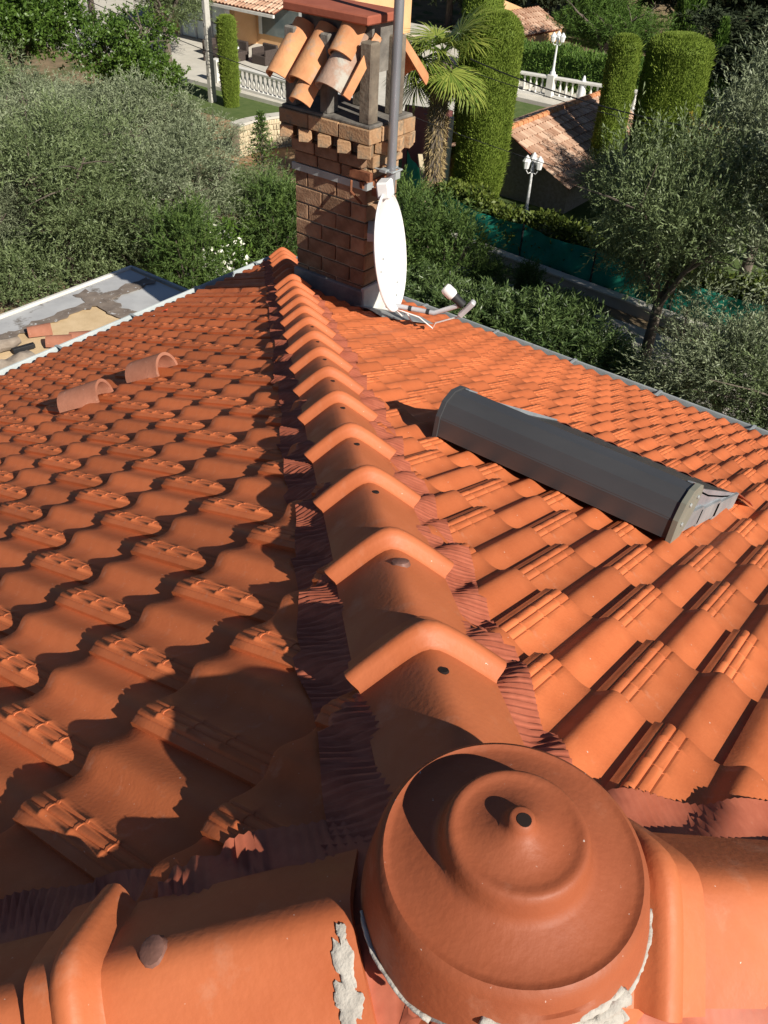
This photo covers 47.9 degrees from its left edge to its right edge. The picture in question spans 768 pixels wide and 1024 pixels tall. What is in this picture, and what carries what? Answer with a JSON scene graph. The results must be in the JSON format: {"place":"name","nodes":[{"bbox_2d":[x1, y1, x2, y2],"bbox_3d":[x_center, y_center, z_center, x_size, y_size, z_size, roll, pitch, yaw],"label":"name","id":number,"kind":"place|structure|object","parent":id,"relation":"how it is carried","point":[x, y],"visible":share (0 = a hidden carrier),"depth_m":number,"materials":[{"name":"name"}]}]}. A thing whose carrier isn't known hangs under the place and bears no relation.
{"place":"outdoors","nodes":[
{"label":"outdoors","id":0,"kind":"place"},
{"bbox_2d":[62,0,190,108],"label":"broadleaf tree","id":1,"kind":"object","parent":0,"point":[123,40],"visible":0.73,"depth_m":31.19,"materials":[{"name":"green plant"}]},
{"bbox_2d":[89,1,284,79],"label":"overhead wire","id":2,"kind":"object","parent":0,"point":[185,42],"visible":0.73,"depth_m":23.92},
{"bbox_2d":[82,92,296,172],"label":"bank","id":3,"kind":"structure","parent":0,"point":[290,156],"depth_m":30.75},
{"bbox_2d":[117,78,278,120],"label":"lawn","id":4,"kind":"structure","parent":0,"point":[247,107],"depth_m":35.50,"materials":[{"name":"plant"}]},
{"bbox_2d":[201,0,216,102],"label":"utility pole","id":5,"kind":"object","parent":4,"relation":"on","point":[211,85],"visible":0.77,"depth_m":34.56,"materials":[{"name":"concrete"}]},
{"bbox_2d":[213,13,241,107],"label":"clipped cypress","id":6,"kind":"object","parent":4,"relation":"on","point":[229,72],"visible":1,"depth_m":34.08,"materials":[{"name":"green plant"}]},
{"bbox_2d":[202,50,217,60],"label":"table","id":7,"kind":"object","parent":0,"point":[214,51],"visible":0.39,"depth_m":40.53,"materials":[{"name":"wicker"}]},
{"bbox_2d":[46,0,580,113],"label":"terrace","id":8,"kind":"structure","parent":0,"point":[185,55],"depth_m":40.59,"materials":[{"name":"stone"}]},
{"bbox_2d":[124,0,216,62],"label":"olive tree","id":9,"kind":"object","parent":8,"relation":"on","point":[188,6],"visible":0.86,"depth_m":38.86,"materials":[{"name":"green plant"}]},
{"bbox_2d":[202,34,248,61],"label":"rattan sofa","id":10,"kind":"object","parent":8,"relation":"on","point":[243,51],"visible":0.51,"depth_m":41.02,"materials":[{"name":"grey wicker"}]},
{"bbox_2d":[252,42,277,65],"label":"rattan armchair","id":11,"kind":"object","parent":8,"relation":"on","point":[264,54],"visible":0.78,"depth_m":40.46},
{"bbox_2d":[153,0,411,47],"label":"villa","id":12,"kind":"object","parent":8,"relation":"on","point":[262,21],"visible":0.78,"depth_m":43.09,"materials":[{"name":"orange paint"}]},
{"bbox_2d":[262,9,298,37],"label":"window","id":13,"kind":"structure","parent":12,"relation":"in","point":[275,26],"depth_m":42.77,"materials":[{"name":"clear glass"}]},
{"bbox_2d":[213,58,352,102],"bbox_3d":[-4.159,-17.395,35.534,8.387,0.920,0.353,29,46,28],"label":"balustrade","id":14,"kind":"object","parent":8,"relation":"on","point":[254,90],"visible":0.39,"depth_m":36.14,"materials":[{"name":"white stone"}]},
{"bbox_2d":[0,0,766,348],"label":"ground","id":15,"kind":"structure","parent":0,"point":[424,12],"depth_m":38.74,"materials":[{"name":"soil"}]},
{"bbox_2d":[0,98,24,171],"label":"olive tree","id":16,"kind":"object","parent":15,"relation":"on","point":[2,115],"visible":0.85,"depth_m":19.33,"materials":[{"name":"green plant"}]},
{"bbox_2d":[0,167,45,252],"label":"olive tree","id":17,"kind":"object","parent":15,"relation":"on","point":[8,208],"visible":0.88,"depth_m":20.44,"materials":[{"name":"green plant"}]},
{"bbox_2d":[0,27,45,104],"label":"olive tree","id":18,"kind":"object","parent":15,"relation":"on","point":[3,68],"visible":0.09,"depth_m":26.40,"materials":[{"name":"green plant"}]},
{"bbox_2d":[0,235,60,311],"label":"undergrowth shrub","id":19,"kind":"object","parent":15,"relation":"on","point":[10,302],"visible":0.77,"depth_m":20.54,"materials":[{"name":"green plant"}]},
{"bbox_2d":[0,226,90,304],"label":"undergrowth shrub","id":20,"kind":"object","parent":15,"relation":"on","point":[47,267],"visible":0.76,"depth_m":20.87,"materials":[{"name":"green plant"}]},
{"bbox_2d":[0,0,95,92],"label":"broadleaf tree","id":21,"kind":"object","parent":15,"relation":"on","point":[33,24],"visible":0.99,"depth_m":30.24,"materials":[{"name":"green plant"}]},
{"bbox_2d":[0,67,100,236],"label":"olive tree","id":22,"kind":"object","parent":15,"relation":"on","point":[4,95],"visible":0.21,"depth_m":22.03,"materials":[{"name":"green plant"}]},
{"bbox_2d":[0,54,125,190],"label":"olive tree","id":23,"kind":"object","parent":15,"relation":"on","point":[15,85],"visible":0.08,"depth_m":25.49,"materials":[{"name":"green plant"}]},
{"bbox_2d":[0,80,177,286],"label":"olive tree","id":24,"kind":"object","parent":15,"relation":"on","point":[63,166],"visible":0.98,"depth_m":19.94,"materials":[{"name":"green plant"}]},
{"bbox_2d":[0,265,188,358],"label":"lean to roof","id":25,"kind":"object","parent":15,"relation":"on","point":[98,302],"visible":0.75,"depth_m":8.08,"materials":[{"name":"concrete"}]},
{"bbox_2d":[0,336,21,352],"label":"timber offcut","id":26,"kind":"object","parent":25,"relation":"on","point":[6,344],"visible":0.98,"depth_m":7.31,"materials":[{"name":"grey wood"}]},
{"bbox_2d":[0,350,35,368],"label":"work cloth","id":27,"kind":"object","parent":25,"relation":"on","point":[16,358],"visible":0.6,"depth_m":7.20,"materials":[{"name":"beige fabric"}]},
{"bbox_2d":[11,342,35,353],"bbox_3d":[-3.067,-1.396,7.356,0.188,0.045,0.045,-24,46,-29],"label":"iron bar","id":28,"kind":"object","parent":25,"relation":"on","point":[24,347],"visible":1,"depth_m":7.34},
{"bbox_2d":[26,323,52,337],"bbox_3d":[-3.031,-1.610,7.598,0.200,0.075,0.150,-13,42,-20],"label":"barrel tile","id":29,"kind":"object","parent":25,"relation":"on","point":[44,329],"visible":1,"depth_m":7.56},
{"bbox_2d":[45,334,71,346],"bbox_3d":[-2.802,-1.487,7.448,0.210,0.078,0.156,-3,39,-13],"label":"barrel tile","id":30,"kind":"object","parent":25,"relation":"on","point":[51,340],"visible":0.87,"depth_m":7.40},
{"bbox_2d":[69,330,90,338],"bbox_3d":[-2.649,-1.538,7.534,0.180,0.075,0.150,-3,39,-7],"label":"barrel tile","id":31,"kind":"object","parent":25,"relation":"on","point":[75,334],"visible":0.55,"depth_m":7.50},
{"bbox_2d":[87,0,114,23],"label":"olive tree","id":32,"kind":"object","parent":15,"relation":"on","point":[90,6],"visible":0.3,"depth_m":43.76,"materials":[{"name":"green plant"}]},
{"bbox_2d":[62,207,152,282],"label":"undergrowth shrub","id":33,"kind":"object","parent":15,"relation":"on","point":[95,262],"visible":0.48,"depth_m":21.45,"materials":[{"name":"green plant"}]},
{"bbox_2d":[26,60,231,223],"bbox_3d":[-7.120,-10.325,24.471,4.500,4.509,5.082,32,47,31],"label":"olive tree","id":34,"kind":"object","parent":15,"relation":"on","point":[160,111],"visible":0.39,"depth_m":23.94,"materials":[{"name":"green plant"}]},
{"bbox_2d":[93,218,176,279],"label":"undergrowth shrub","id":35,"kind":"object","parent":15,"relation":"on","point":[139,255],"visible":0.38,"depth_m":21.21,"materials":[{"name":"green plant"}]},
{"bbox_2d":[81,108,263,255],"bbox_3d":[-5.343,-8.141,22.215,4.561,4.102,4.898,-19,44,-25],"label":"olive tree","id":36,"kind":"object","parent":15,"relation":"on","point":[167,161],"visible":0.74,"depth_m":21.31,"materials":[{"name":"green plant"}]},
{"bbox_2d":[131,184,236,289],"bbox_3d":[-4.670,-6.068,20.473,2.635,3.266,2.522,-5,40,-10],"label":"juniper shrub","id":37,"kind":"object","parent":15,"relation":"on","point":[182,224],"visible":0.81,"depth_m":19.96,"materials":[{"name":"green plant"}]},
{"bbox_2d":[141,91,251,190],"bbox_3d":[-6.084,-11.187,26.709,4.142,3.026,3.023,32,47,31],"label":"olive tree","id":38,"kind":"object","parent":15,"relation":"on","point":[237,132],"visible":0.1,"depth_m":26.19,"materials":[{"name":"green plant"}]},
{"bbox_2d":[168,204,257,285],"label":"flowering shrub","id":39,"kind":"object","parent":15,"relation":"on","point":[236,255],"visible":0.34,"depth_m":20.84,"materials":[{"name":"green plant"}]},
{"bbox_2d":[219,156,255,214],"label":"juniper shrub","id":40,"kind":"object","parent":15,"relation":"on","point":[235,180],"visible":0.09,"depth_m":26.09,"materials":[{"name":"green plant"}]},
{"bbox_2d":[194,157,296,255],"bbox_3d":[-3.437,-8.110,23.371,3.227,2.670,2.969,28,45,28],"label":"olive tree","id":41,"kind":"object","parent":15,"relation":"on","point":[252,176],"visible":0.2,"depth_m":22.95,"materials":[{"name":"green plant"}]},
{"bbox_2d":[224,148,297,261],"bbox_3d":[-2.758,-7.545,22.410,3.092,3.637,2.918,9,39,7],"label":"juniper shrub","id":42,"kind":"object","parent":15,"relation":"on","point":[286,238],"visible":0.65,"depth_m":21.88,"materials":[{"name":"green plant"}]},
{"bbox_2d":[230,112,291,155],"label":"stone wall","id":43,"kind":"structure","parent":15,"relation":"on","point":[274,123],"depth_m":30.64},
{"bbox_2d":[241,109,286,181],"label":"young fir","id":44,"kind":"object","parent":15,"relation":"on","point":[259,128],"visible":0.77,"depth_m":27.19,"materials":[{"name":"green plant"}]},
{"bbox_2d":[0,0,767,1023],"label":"house","id":45,"kind":"structure","parent":15,"relation":"on","point":[338,684],"depth_m":1.53,"materials":[{"name":"tile"}]},
{"bbox_2d":[57,378,112,412],"bbox_3d":[-1.476,-0.580,4.236,0.220,0.092,0.184,-12,23,13],"label":"barrel tile","id":46,"kind":"object","parent":45,"relation":"on","point":[79,396],"visible":0.98,"depth_m":4.18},
{"bbox_2d":[125,352,177,382],"bbox_3d":[-1.201,-0.747,4.405,0.210,0.094,0.188,-7,25,25],"label":"barrel tile","id":47,"kind":"object","parent":45,"relation":"on","point":[142,369],"visible":0.99,"depth_m":4.36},
{"bbox_2d":[372,0,404,196],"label":"antenna mast","id":48,"kind":"object","parent":45,"relation":"attached to","point":[389,170],"visible":0.74,"depth_m":5.06,"materials":[{"name":"metal"}]},
{"bbox_2d":[367,178,475,328],"bbox_3d":[0.219,-1.627,5.485,0.668,0.936,0.603,-4,40,-9],"label":"satellite dish","id":49,"kind":"object","parent":45,"relation":"attached to","point":[386,234],"visible":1,"depth_m":5.49,"materials":[{"name":"white paint"}]},
{"bbox_2d":[432,385,752,542],"bbox_3d":[0.789,-0.203,3.115,0.945,0.587,1.010,27,45,27],"label":"roof window shutter","id":50,"kind":"object","parent":45,"relation":"attached to","point":[668,504],"visible":0.99,"depth_m":2.67,"materials":[{"name":"metal"}]},
{"bbox_2d":[418,154,426,216],"bbox_3d":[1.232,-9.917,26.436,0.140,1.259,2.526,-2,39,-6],"label":"stone post","id":51,"kind":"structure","parent":15,"relation":"on","point":[420,159],"depth_m":26.79,"materials":[{"name":"stone"}]},
{"bbox_2d":[395,164,467,280],"bbox_3d":[0.682,-6.628,21.288,2.928,3.629,2.802,12,40,10],"label":"juniper shrub","id":52,"kind":"object","parent":15,"relation":"on","point":[415,201],"visible":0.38,"depth_m":20.54,"materials":[{"name":"green plant"}]},
{"bbox_2d":[403,258,470,307],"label":"oleander shrub","id":53,"kind":"object","parent":15,"relation":"on","point":[432,273],"visible":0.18,"depth_m":20.10,"materials":[{"name":"green plant"}]},
{"bbox_2d":[419,0,455,28],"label":"woodland tree","id":54,"kind":"object","parent":15,"relation":"on","point":[449,12],"visible":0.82,"depth_m":50.32,"materials":[{"name":"brown plant"}]},
{"bbox_2d":[382,0,501,212],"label":"fan palm","id":55,"kind":"object","parent":15,"relation":"on","point":[445,86],"visible":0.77,"depth_m":23.80,"materials":[{"name":"green plant"}]},
{"bbox_2d":[404,271,507,326],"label":"oleander shrub","id":56,"kind":"object","parent":15,"relation":"on","point":[438,295],"visible":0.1,"depth_m":19.21,"materials":[{"name":"green plant"}]},
{"bbox_2d":[406,178,506,294],"bbox_3d":[1.564,-6.303,21.185,3.092,3.637,2.918,27,45,27],"label":"juniper shrub","id":57,"kind":"object","parent":15,"relation":"on","point":[460,224],"visible":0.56,"depth_m":20.76,"materials":[{"name":"green plant"}]},
{"bbox_2d":[461,251,516,293],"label":"juniper shrub","id":58,"kind":"object","parent":15,"relation":"on","point":[492,271],"visible":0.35,"depth_m":21.06,"materials":[{"name":"green plant"}]},
{"bbox_2d":[415,117,577,173],"bbox_3d":[2.697,-9.257,21.720,4.828,0.516,0.016,23,43,23],"label":"overhead wire","id":59,"kind":"object","parent":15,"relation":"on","point":[496,147],"visible":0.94,"depth_m":21.71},
{"bbox_2d":[431,271,564,348],"bbox_3d":[2.425,-4.165,19.386,3.376,2.219,3.400,23,43,22],"label":"oleander shrub","id":60,"kind":"object","parent":15,"relation":"on","point":[496,297],"visible":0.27,"depth_m":18.91,"materials":[{"name":"green plant"}]},
{"bbox_2d":[456,0,543,14],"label":"woodland tree","id":61,"kind":"object","parent":15,"relation":"on","point":[516,2],"visible":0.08,"depth_m":47.98,"materials":[{"name":"green plant"}]},
{"bbox_2d":[503,0,566,46],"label":"orange house","id":62,"kind":"structure","parent":15,"relation":"on","point":[537,26],"depth_m":45.93,"materials":[{"name":"tile"}]},
{"bbox_2d":[526,0,574,13],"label":"woodland tree","id":63,"kind":"object","parent":15,"relation":"on","point":[547,4],"visible":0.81,"depth_m":49.74,"materials":[{"name":"green plant"}]},
{"bbox_2d":[480,277,622,366],"bbox_3d":[3.436,-3.777,18.919,3.751,2.490,3.572,3,39,-1],"label":"oleander shrub","id":64,"kind":"object","parent":15,"relation":"on","point":[555,312],"visible":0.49,"depth_m":18.44,"materials":[{"name":"green plant"}]},
{"bbox_2d":[419,208,752,348],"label":"wall","id":65,"kind":"structure","parent":15,"relation":"on","point":[629,305],"depth_m":22.73,"materials":[{"name":"concrete"}]},
{"bbox_2d":[405,149,767,328],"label":"net fence","id":66,"kind":"object","parent":15,"relation":"on","point":[558,251],"visible":0.48,"depth_m":23.22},
{"bbox_2d":[563,0,627,14],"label":"woodland tree","id":67,"kind":"object","parent":15,"relation":"on","point":[573,3],"visible":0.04,"depth_m":51.87,"materials":[{"name":"green plant"}]},
{"bbox_2d":[536,317,661,380],"bbox_3d":[4.425,-3.044,18.297,3.060,1.997,3.038,-1,39,-5],"label":"oleander shrub","id":68,"kind":"object","parent":15,"relation":"on","point":[603,357],"visible":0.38,"depth_m":17.91,"materials":[{"name":"green plant"}]},
{"bbox_2d":[431,176,767,305],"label":"ivy hedge","id":69,"kind":"object","parent":15,"relation":"on","point":[550,224],"visible":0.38,"depth_m":23.56,"materials":[{"name":"green plant"}]},
{"bbox_2d":[457,37,765,126],"bbox_3d":[10.988,-19.253,38.547,17.030,2.211,2.672,24,43,23],"label":"hedge","id":70,"kind":"object","parent":15,"relation":"on","point":[538,57],"visible":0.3,"depth_m":39.14,"materials":[{"name":"green plant"}]},
{"bbox_2d":[545,0,683,56],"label":"pine tree","id":71,"kind":"object","parent":15,"relation":"on","point":[601,22],"visible":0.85,"depth_m":41.47,"materials":[{"name":"green plant"}]},
{"bbox_2d":[642,1,655,26],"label":"woodland tree","id":72,"kind":"object","parent":15,"relation":"on","point":[650,6],"visible":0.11,"depth_m":52.94,"materials":[{"name":"green plant"}]},
{"bbox_2d":[636,0,676,18],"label":"woodland tree","id":73,"kind":"object","parent":15,"relation":"on","point":[666,2],"visible":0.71,"depth_m":50.67,"materials":[{"name":"green plant"}]},
{"bbox_2d":[618,362,699,403],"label":"oleander shrub","id":74,"kind":"object","parent":15,"relation":"on","point":[676,394],"visible":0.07,"depth_m":17.30,"materials":[{"name":"green plant"}]},
{"bbox_2d":[669,0,706,33],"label":"cypress tree","id":75,"kind":"object","parent":15,"relation":"on","point":[681,6],"visible":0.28,"depth_m":43.82,"materials":[{"name":"green plant"}]},
{"bbox_2d":[612,262,767,428],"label":"olive tree","id":76,"kind":"object","parent":15,"relation":"on","point":[699,367],"visible":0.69,"depth_m":15.66,"materials":[{"name":"green plant"}]},
{"bbox_2d":[672,0,753,34],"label":"woodland tree","id":77,"kind":"object","parent":15,"relation":"on","point":[710,4],"visible":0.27,"depth_m":44.59,"materials":[{"name":"green plant"}]},
{"bbox_2d":[671,306,767,430],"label":"olive tree","id":78,"kind":"object","parent":15,"relation":"on","point":[756,419],"visible":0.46,"depth_m":15.04,"materials":[{"name":"green plant"}]},
{"bbox_2d":[673,1,767,34],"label":"wood","id":79,"kind":"object","parent":15,"relation":"on","point":[746,9],"visible":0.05,"depth_m":53.61,"materials":[{"name":"green plant"}]},
{"bbox_2d":[674,3,767,64],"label":"woodland tree","id":80,"kind":"object","parent":15,"relation":"on","point":[701,18],"visible":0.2,"depth_m":37.43,"materials":[{"name":"green plant"}]},
{"bbox_2d":[685,97,767,352],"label":"olive tree","id":81,"kind":"object","parent":15,"relation":"on","point":[757,228],"visible":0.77,"depth_m":16.58,"materials":[{"name":"green plant"}]},
{"bbox_2d":[700,1,767,67],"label":"woodland tree","id":82,"kind":"object","parent":15,"relation":"on","point":[759,14],"visible":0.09,"depth_m":38.56,"materials":[{"name":"green plant"}]},
{"bbox_2d":[708,26,767,104],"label":"woodland tree","id":83,"kind":"object","parent":15,"relation":"on","point":[730,49],"visible":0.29,"depth_m":35.59,"materials":[{"name":"green plant"}]},
{"bbox_2d":[738,0,767,22],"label":"woodland tree","id":84,"kind":"object","parent":15,"relation":"on","point":[761,3],"visible":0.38,"depth_m":45.05,"materials":[{"name":"green plant"}]},
{"bbox_2d":[442,61,691,134],"bbox_3d":[3.971,-9.538,19.803,0.018,0.202,7.199,-31,50,-35],"label":"overhead wire","id":85,"kind":"object","parent":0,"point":[553,98],"visible":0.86,"depth_m":19.92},
{"bbox_2d":[516,85,634,112],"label":"terrace","id":86,"kind":"structure","parent":0,"point":[536,100],"depth_m":38.31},
{"bbox_2d":[517,70,637,111],"bbox_3d":[7.651,-18.794,38.220,7.294,0.920,0.381,21,42,21],"label":"balustrade","id":87,"kind":"object","parent":86,"relation":"on","point":[551,81],"visible":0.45,"depth_m":38.16,"materials":[{"name":"white stone"}]},
{"bbox_2d":[550,31,565,74],"bbox_3d":[7.498,-19.875,37.488,0.614,1.665,0.696,27,45,27],"label":"garden lamp","id":88,"kind":"object","parent":87,"relation":"on","point":[558,36],"visible":1,"depth_m":37.19,"materials":[{"name":"metal"}]},
{"bbox_2d":[577,75,585,97],"bbox_3d":[8.678,-18.460,37.849,0.323,1.200,0.340,27,45,27],"label":"closed parasol","id":89,"kind":"object","parent":86,"relation":"on","point":[581,90],"visible":0.61,"depth_m":37.71,"materials":[{"name":"white fabric"}]},
{"bbox_2d":[710,16,730,65],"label":"cypress tree","id":90,"kind":"object","parent":86,"relation":"on","point":[721,36],"visible":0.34,"depth_m":37.03,"materials":[{"name":"green plant"}]},
{"bbox_2d":[396,101,767,278],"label":"lawn","id":91,"kind":"structure","parent":0,"point":[577,212],"depth_m":27.69,"materials":[{"name":"plant"}]},
{"bbox_2d":[401,105,453,182],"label":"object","id":92,"kind":"object","parent":91,"relation":"on","point":[416,148],"visible":0.38,"depth_m":28.14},
{"bbox_2d":[450,0,505,176],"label":"clipped cypress","id":93,"kind":"object","parent":91,"relation":"on","point":[468,5],"visible":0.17,"depth_m":26.03,"materials":[{"name":"green plant"}]},
{"bbox_2d":[451,7,525,200],"bbox_3d":[3.004,-11.486,25.646,1.862,6.035,1.886,27,45,27],"label":"clipped cypress","id":94,"kind":"object","parent":91,"relation":"on","point":[479,162],"visible":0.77,"depth_m":24.80,"materials":[{"name":"green plant"}]},
{"bbox_2d":[523,152,543,212],"bbox_3d":[4.601,-10.186,26.993,0.614,1.865,0.696,27,45,27],"label":"garden lamp","id":95,"kind":"object","parent":91,"relation":"on","point":[527,162],"visible":0.9,"depth_m":26.62,"materials":[{"name":"metal"}]},
{"bbox_2d":[449,90,633,213],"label":"pool house","id":96,"kind":"structure","parent":91,"relation":"on","point":[559,135],"depth_m":27.73,"materials":[{"name":"tile"}]},
{"bbox_2d":[568,140,655,216],"bbox_3d":[6.884,-9.910,26.396,2.475,2.559,2.795,-17,43,-23],"label":"olive tree","id":97,"kind":"object","parent":91,"relation":"on","point":[592,166],"visible":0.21,"depth_m":26.13,"materials":[{"name":"green plant"}]},
{"bbox_2d":[589,32,644,198],"bbox_3d":[7.214,-12.308,27.545,1.278,5.294,1.260,27,45,27],"label":"clipped cypress","id":98,"kind":"object","parent":91,"relation":"on","point":[622,67],"visible":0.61,"depth_m":26.53,"materials":[{"name":"green plant"}]},
{"bbox_2d":[626,28,719,194],"bbox_3d":[8.986,-12.429,27.749,2.268,5.383,2.282,27,45,27],"label":"clipped cypress","id":99,"kind":"object","parent":91,"relation":"on","point":[677,67],"visible":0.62,"depth_m":26.28,"materials":[{"name":"green plant"}]},
{"bbox_2d":[661,111,722,193],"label":"shrub","id":100,"kind":"object","parent":91,"relation":"on","point":[692,146],"visible":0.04,"depth_m":27.05,"materials":[{"name":"green plant"}]},
{"bbox_2d":[684,48,767,274],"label":"olive tree","id":101,"kind":"object","parent":91,"relation":"on","point":[747,116],"visible":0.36,"depth_m":19.85,"materials":[{"name":"green plant"}]},
{"bbox_2d":[686,16,767,220],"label":"olive tree","id":102,"kind":"object","parent":91,"relation":"on","point":[760,63],"visible":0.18,"depth_m":21.74,"materials":[{"name":"green plant"}]},
{"bbox_2d":[470,58,710,131],"bbox_3d":[4.267,-9.343,19.269,0.029,0.253,7.393,-22,45,-28],"label":"overhead wire","id":103,"kind":"object","parent":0,"point":[578,98],"visible":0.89,"depth_m":19.28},
{"bbox_2d":[424,267,767,423],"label":"driveway","id":104,"kind":"structure","parent":0,"point":[640,331],"depth_m":21.20,"materials":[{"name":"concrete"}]},
{"bbox_2d":[506,253,549,301],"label":"juniper shrub","id":105,"kind":"object","parent":104,"relation":"on","point":[528,270],"visible":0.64,"depth_m":22.11,"materials":[{"name":"green plant"}]},
{"bbox_2d":[543,285,610,332],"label":"oleander shrub","id":106,"kind":"object","parent":104,"relation":"on","point":[592,315],"visible":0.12,"depth_m":20.48,"materials":[{"name":"green plant"}]},
{"bbox_2d":[573,82,767,367],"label":"olive tree","id":107,"kind":"object","parent":104,"relation":"on","point":[667,219],"visible":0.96,"depth_m":17.29,"materials":[{"name":"green plant"}]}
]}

